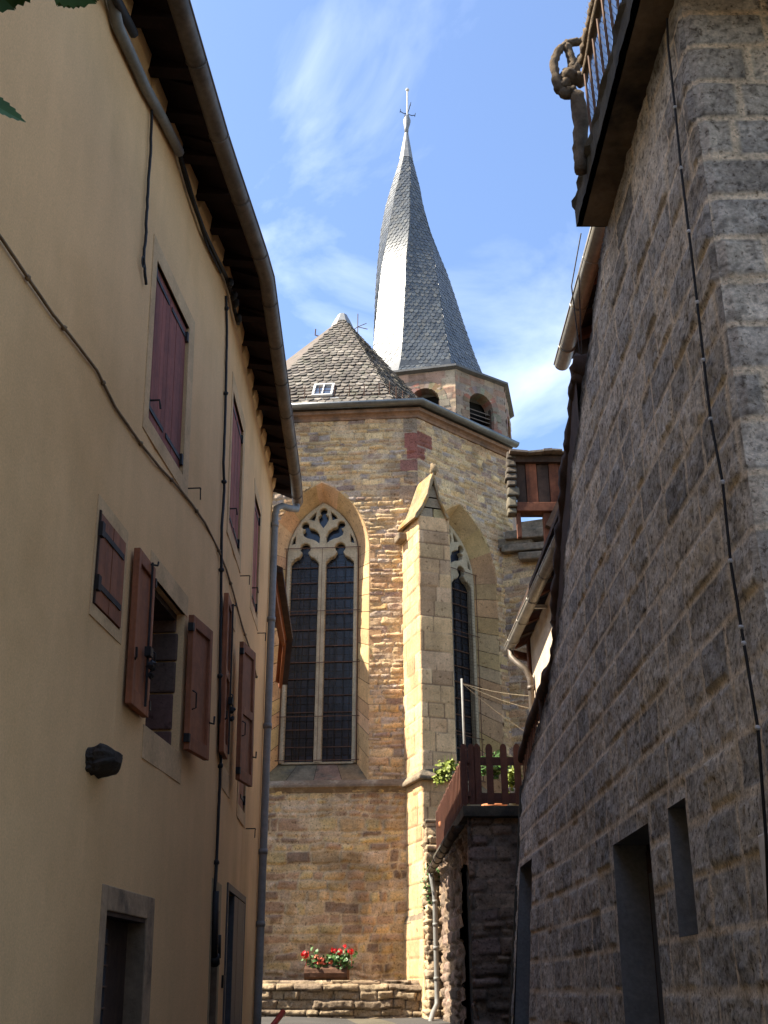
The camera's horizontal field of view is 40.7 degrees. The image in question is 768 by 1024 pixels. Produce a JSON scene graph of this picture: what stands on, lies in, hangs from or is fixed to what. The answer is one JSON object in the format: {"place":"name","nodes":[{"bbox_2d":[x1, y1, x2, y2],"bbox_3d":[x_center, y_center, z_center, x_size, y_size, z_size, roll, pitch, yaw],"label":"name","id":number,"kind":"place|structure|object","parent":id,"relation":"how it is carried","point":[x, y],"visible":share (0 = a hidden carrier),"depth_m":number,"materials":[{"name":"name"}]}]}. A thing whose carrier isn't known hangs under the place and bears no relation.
{"place":"outdoors","nodes":[
{"label":"outdoors","id":0,"kind":"place"},
{"bbox_2d":[261,1017,449,1023],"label":"street","id":1,"kind":"structure","parent":0,"point":[294,1020],"depth_m":15.92,"materials":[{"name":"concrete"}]},
{"bbox_2d":[271,1009,285,1023],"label":"red metal tube","id":2,"kind":"object","parent":1,"relation":"on","point":[279,1016],"visible":1,"depth_m":12.47,"materials":[{"name":"paint"}]},
{"bbox_2d":[348,1019,394,1023],"bbox_3d":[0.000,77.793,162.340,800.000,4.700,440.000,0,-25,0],"label":"ground","id":3,"kind":"structure","parent":0,"point":[369,1021],"depth_m":16.11,"materials":[{"name":"beige stone"}]},
{"bbox_2d":[0,0,302,1023],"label":"rendered house","id":4,"kind":"structure","parent":3,"relation":"on","point":[148,456],"depth_m":6.68,"materials":[{"name":"paint"}]},
{"bbox_2d":[0,0,98,122],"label":"climbing vine","id":5,"kind":"object","parent":4,"relation":"attached to","point":[7,109],"visible":1,"depth_m":1.93,"materials":[{"name":"green plant"}]},
{"bbox_2d":[88,494,128,643],"bbox_3d":[-1.633,0.348,6.160,0.089,0.740,0.570,-2,-25,4],"label":"window","id":6,"kind":"structure","parent":4,"relation":"in","point":[108,577],"depth_m":6.11,"materials":[{"name":"brown wood"}]},
{"bbox_2d":[142,234,194,496],"bbox_3d":[-1.624,-1.098,7.943,0.196,1.660,1.153,-2,-25,5],"label":"window","id":7,"kind":"structure","parent":4,"relation":"in","point":[168,335],"depth_m":7.93,"materials":[{"name":"red wood"}]},
{"bbox_2d":[125,548,214,783],"bbox_3d":[-1.657,1.085,7.182,0.566,1.400,1.787,-2,-25,5],"label":"window","id":8,"kind":"structure","parent":4,"relation":"in","point":[150,614],"depth_m":7.44,"materials":[{"name":"brown wood"}]},
{"bbox_2d":[226,371,245,572],"bbox_3d":[-1.495,-0.395,10.606,0.176,1.780,1.062,0,-25,0],"label":"window","id":9,"kind":"structure","parent":4,"relation":"in","point":[236,439],"depth_m":10.65,"materials":[{"name":"red wood"}]},
{"bbox_2d":[219,593,256,798],"bbox_3d":[-1.394,1.696,9.565,0.242,1.750,1.389,-2,-25,3],"label":"window","id":10,"kind":"structure","parent":4,"relation":"in","point":[247,657],"depth_m":9.63,"materials":[{"name":"brown wood"}]},
{"bbox_2d":[236,781,246,827],"bbox_3d":[-1.478,2.413,10.745,0.087,1.560,0.793,0,-25,-1],"label":"window","id":11,"kind":"structure","parent":4,"relation":"in","point":[241,799],"depth_m":10.55,"materials":[{"name":"brown wood"}]},
{"bbox_2d":[250,478,261,630],"bbox_3d":[-1.502,0.507,12.271,0.160,1.620,0.822,0,-25,0],"label":"window","id":12,"kind":"structure","parent":4,"relation":"in","point":[257,521],"depth_m":12.34,"materials":[{"name":"red wood"}]},
{"bbox_2d":[275,565,292,688],"bbox_3d":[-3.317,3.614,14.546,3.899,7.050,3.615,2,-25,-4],"label":"shutter","id":13,"kind":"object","parent":4,"relation":"attached to","point":[283,626],"depth_m":16.26,"materials":[{"name":"brown wood"}]},
{"bbox_2d":[261,980,421,1018],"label":"stone wall","id":14,"kind":"structure","parent":3,"relation":"on","point":[364,999],"depth_m":17.23,"materials":[{"name":"beige stone"}]},
{"bbox_2d":[301,944,357,979],"bbox_3d":[-0.932,7.696,17.666,0.967,0.601,0.372,-1,-25,3],"label":"flower trough","id":15,"kind":"object","parent":14,"relation":"on","point":[321,969],"visible":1,"depth_m":17.57,"materials":[{"name":"green plant"}]},
{"bbox_2d":[263,88,543,1017],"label":"church","id":16,"kind":"structure","parent":3,"relation":"on","point":[407,560],"depth_m":21.48,"materials":[{"name":"sandstone masonry"},{"name":"slate"},{"name":"stained glass"}]},
{"bbox_2d":[269,482,383,780],"bbox_3d":[-1.314,2.388,21.118,2.695,6.472,0.600,-2,-25,4],"label":"window","id":17,"kind":"structure","parent":16,"relation":"in","point":[319,724],"depth_m":21.13,"materials":[{"name":"stone"}]},
{"bbox_2d":[444,504,511,805],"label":"window","id":18,"kind":"structure","parent":16,"relation":"in","point":[473,576],"depth_m":22.16,"materials":[{"name":"stone"}]},
{"bbox_2d":[421,806,518,1023],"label":"garden terrace","id":19,"kind":"structure","parent":3,"relation":"on","point":[468,918],"depth_m":12.71,"materials":[{"name":"stone masonry"},{"name":"dark wood"},{"name":"zinc"}]},
{"bbox_2d":[420,861,440,908],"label":"wall weeds","id":20,"kind":"object","parent":19,"relation":"on","point":[428,885],"depth_m":17.14,"materials":[{"name":"green plant"}]},
{"bbox_2d":[432,756,458,827],"bbox_3d":[1.024,4.720,16.898,0.502,1.504,0.337,0,-25,0],"label":"potted plant","id":21,"kind":"object","parent":19,"relation":"on","point":[445,770],"visible":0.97,"depth_m":17.03,"materials":[{"name":"green plant"}]},
{"bbox_2d":[436,749,470,848],"bbox_3d":[0.970,4.346,15.180,0.050,0.682,5.202,1,-25,-1],"label":"picket fence","id":22,"kind":"object","parent":19,"relation":"on","point":[450,806],"visible":0.7,"depth_m":14.86,"materials":[{"name":"brown wood"}]},
{"bbox_2d":[460,744,529,804],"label":"picket fence","id":23,"kind":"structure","parent":19,"relation":"on","point":[489,761],"depth_m":12.85,"materials":[{"name":"brown wood"}]},
{"bbox_2d":[461,678,528,805],"bbox_3d":[1.545,3.228,14.076,1.086,1.844,0.044,11,-27,-23],"label":"clothesline pole","id":24,"kind":"object","parent":19,"relation":"on","point":[462,702],"visible":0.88,"depth_m":14.19,"materials":[{"name":"metal"}]},
{"bbox_2d":[481,749,508,805],"bbox_3d":[1.507,3.823,14.377,0.645,1.017,0.495,0,-25,0],"label":"potted shrub","id":25,"kind":"object","parent":19,"relation":"on","point":[496,771],"visible":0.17,"depth_m":14.38,"materials":[{"name":"green plant"}]},
{"bbox_2d":[504,227,604,732],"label":"timber house","id":26,"kind":"structure","parent":3,"relation":"on","point":[531,628],"depth_m":12.62,"materials":[{"name":"white paint"}]},
{"bbox_2d":[504,448,563,543],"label":"plank loft","id":27,"kind":"structure","parent":26,"relation":"attached to","point":[531,480],"depth_m":17.83,"materials":[{"name":"brown wood"}]},
{"bbox_2d":[509,0,767,1023],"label":"block house","id":28,"kind":"structure","parent":3,"relation":"on","point":[641,886],"depth_m":6.04,"materials":[{"name":"grey stone"}]},
{"bbox_2d":[518,227,591,776],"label":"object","id":29,"kind":"object","parent":28,"relation":"on","point":[577,372],"visible":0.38,"depth_m":9.68,"materials":[{"name":"brown wood"}]},
{"bbox_2d":[549,0,632,175],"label":"branch railing","id":30,"kind":"object","parent":28,"relation":"on","point":[568,79],"visible":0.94,"depth_m":7.56,"materials":[{"name":"branch wood"},{"name":"wrought iron"},{"name":"iron"}]},
{"bbox_2d":[646,850,664,1023],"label":"door","id":31,"kind":"structure","parent":28,"relation":"in","point":[648,855],"depth_m":6.87,"materials":[{"name":"brown wood"}]},
{"bbox_2d":[191,0,619,521],"label":"sky","id":32,"kind":"structure","parent":0,"point":[312,94],"materials":[{"name":"blue"}]},
{"bbox_2d":[501,766,522,792],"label":"potted grass","id":33,"kind":"object","parent":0,"point":[511,781],"depth_m":15.10,"materials":[{"name":"plant"}]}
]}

